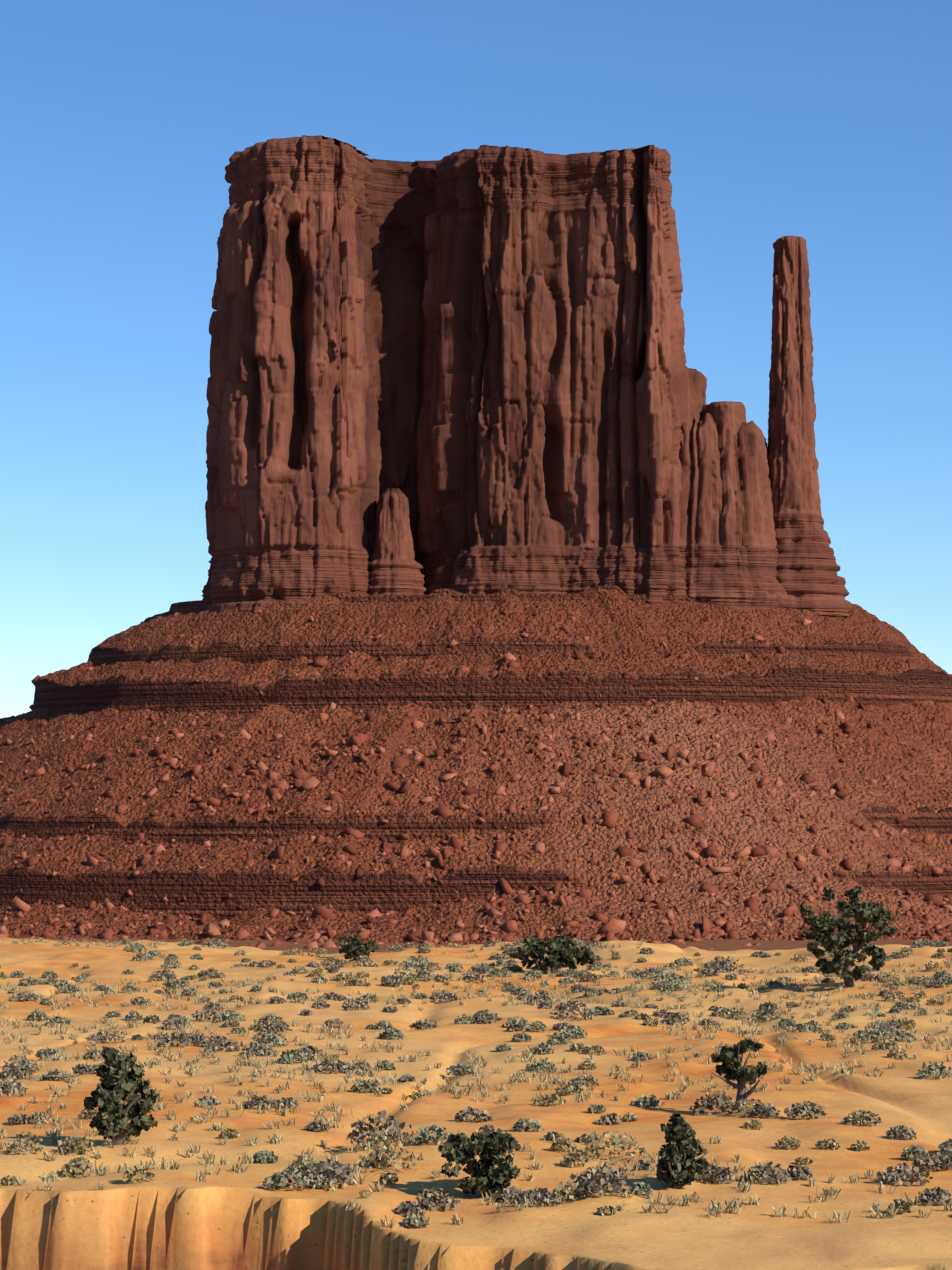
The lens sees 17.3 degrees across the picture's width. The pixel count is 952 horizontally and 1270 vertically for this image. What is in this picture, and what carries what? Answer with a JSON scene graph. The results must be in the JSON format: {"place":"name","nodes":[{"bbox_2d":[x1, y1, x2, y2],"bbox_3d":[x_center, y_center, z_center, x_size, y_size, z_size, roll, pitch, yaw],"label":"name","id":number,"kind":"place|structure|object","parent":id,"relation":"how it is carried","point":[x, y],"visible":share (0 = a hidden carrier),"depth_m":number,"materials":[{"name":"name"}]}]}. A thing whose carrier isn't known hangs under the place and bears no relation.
{"place":"outdoors","nodes":[
{"label":"outdoors","id":0,"kind":"place"},
{"bbox_2d":[0,937,951,1269],"bbox_3d":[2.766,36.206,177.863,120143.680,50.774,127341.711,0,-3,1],"label":"desert ground","id":1,"kind":"structure","parent":0,"point":[226,1217],"depth_m":117.33,"materials":[{"name":"orange sand"}]},
{"bbox_2d":[83,1046,159,1144],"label":"juniper bush","id":2,"kind":"object","parent":1,"relation":"on","point":[119,1081],"visible":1,"depth_m":109.42,"materials":[{"name":"green plant"}]},
{"bbox_2d":[338,933,378,959],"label":"juniper","id":3,"kind":"object","parent":1,"relation":"on","point":[356,947],"visible":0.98,"depth_m":244.90,"materials":[{"name":"green plant"}]},
{"bbox_2d":[0,584,951,944],"bbox_3d":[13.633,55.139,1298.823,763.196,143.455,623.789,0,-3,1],"label":"talus slope","id":4,"kind":"structure","parent":1,"relation":"on","point":[156,666],"depth_m":1148.00,"materials":[{"name":"brown stone"}]},
{"bbox_2d":[368,488,425,595],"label":"rock pinnacle","id":5,"kind":"object","parent":4,"relation":"on","point":[394,566],"visible":0.79,"depth_m":1255.36,"materials":[{"name":"brown stone"}]},
{"bbox_2d":[196,135,690,612],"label":"butte","id":6,"kind":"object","parent":4,"relation":"on","point":[477,357],"depth_m":1257.94,"materials":[{"name":"brown stone"}]},
{"bbox_2d":[688,368,706,421],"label":"rock pillar","id":7,"kind":"structure","parent":6,"relation":"on","point":[698,383],"depth_m":1267.34,"materials":[{"name":"stone"}]},
{"bbox_2d":[701,401,746,479],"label":"rock pillar","id":8,"kind":"structure","parent":6,"relation":"on","point":[733,413],"depth_m":1262.04,"materials":[{"name":"stone"}]},
{"bbox_2d":[0,602,951,948],"bbox_3d":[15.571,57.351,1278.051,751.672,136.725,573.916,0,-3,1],"label":"talus boulders","id":9,"kind":"object","parent":4,"relation":"on","point":[610,928],"visible":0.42,"depth_m":1104.96,"materials":[{"name":"brown stone"}]},
{"bbox_2d":[677,413,787,610],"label":"rock buttress","id":10,"kind":"structure","parent":4,"relation":"on","point":[727,548],"depth_m":1250.34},
{"bbox_2d":[767,236,852,615],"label":"rock spire","id":11,"kind":"structure","parent":4,"relation":"on","point":[807,569],"depth_m":1270.57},
{"bbox_2d":[0,937,951,1227],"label":"dry grass tufts","id":12,"kind":"object","parent":1,"relation":"on","point":[716,1209],"visible":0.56,"depth_m":142.74,"materials":[{"name":"beige plant"}]},
{"bbox_2d":[0,937,951,1227],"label":"desert shrubs","id":13,"kind":"object","parent":1,"relation":"on","point":[340,1174],"visible":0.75,"depth_m":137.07,"materials":[{"name":"plant"}]},
{"bbox_2d":[0,938,951,1214],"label":"sagebrush shrubs","id":14,"kind":"object","parent":1,"relation":"on","point":[82,1166],"visible":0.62,"depth_m":120.69,"materials":[{"name":"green plant"}]},
{"bbox_2d":[438,1128,520,1196],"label":"round juniper","id":15,"kind":"object","parent":1,"relation":"on","point":[491,1147],"visible":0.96,"depth_m":97.98,"materials":[{"name":"green plant"}]},
{"bbox_2d":[509,935,594,970],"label":"bush","id":16,"kind":"object","parent":1,"relation":"on","point":[559,951],"visible":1,"depth_m":227.69,"materials":[{"name":"green plant"}]},
{"bbox_2d":[656,1111,709,1188],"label":"juniper bush","id":17,"kind":"object","parent":1,"relation":"on","point":[679,1165],"visible":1,"depth_m":98.19,"materials":[{"name":"green plant"}]},
{"bbox_2d":[711,1037,769,1109],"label":"juniper tree","id":18,"kind":"object","parent":1,"relation":"on","point":[727,1057],"visible":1,"depth_m":122.90,"materials":[{"name":"green plant"}]},
{"bbox_2d":[799,886,897,986],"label":"juniper","id":19,"kind":"object","parent":1,"relation":"on","point":[862,914],"visible":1,"depth_m":201.48,"materials":[{"name":"green plant"}]},
{"bbox_2d":[0,0,951,717],"label":"sky","id":20,"kind":"structure","parent":0,"point":[826,123],"materials":[{"name":"blue"}]}
]}

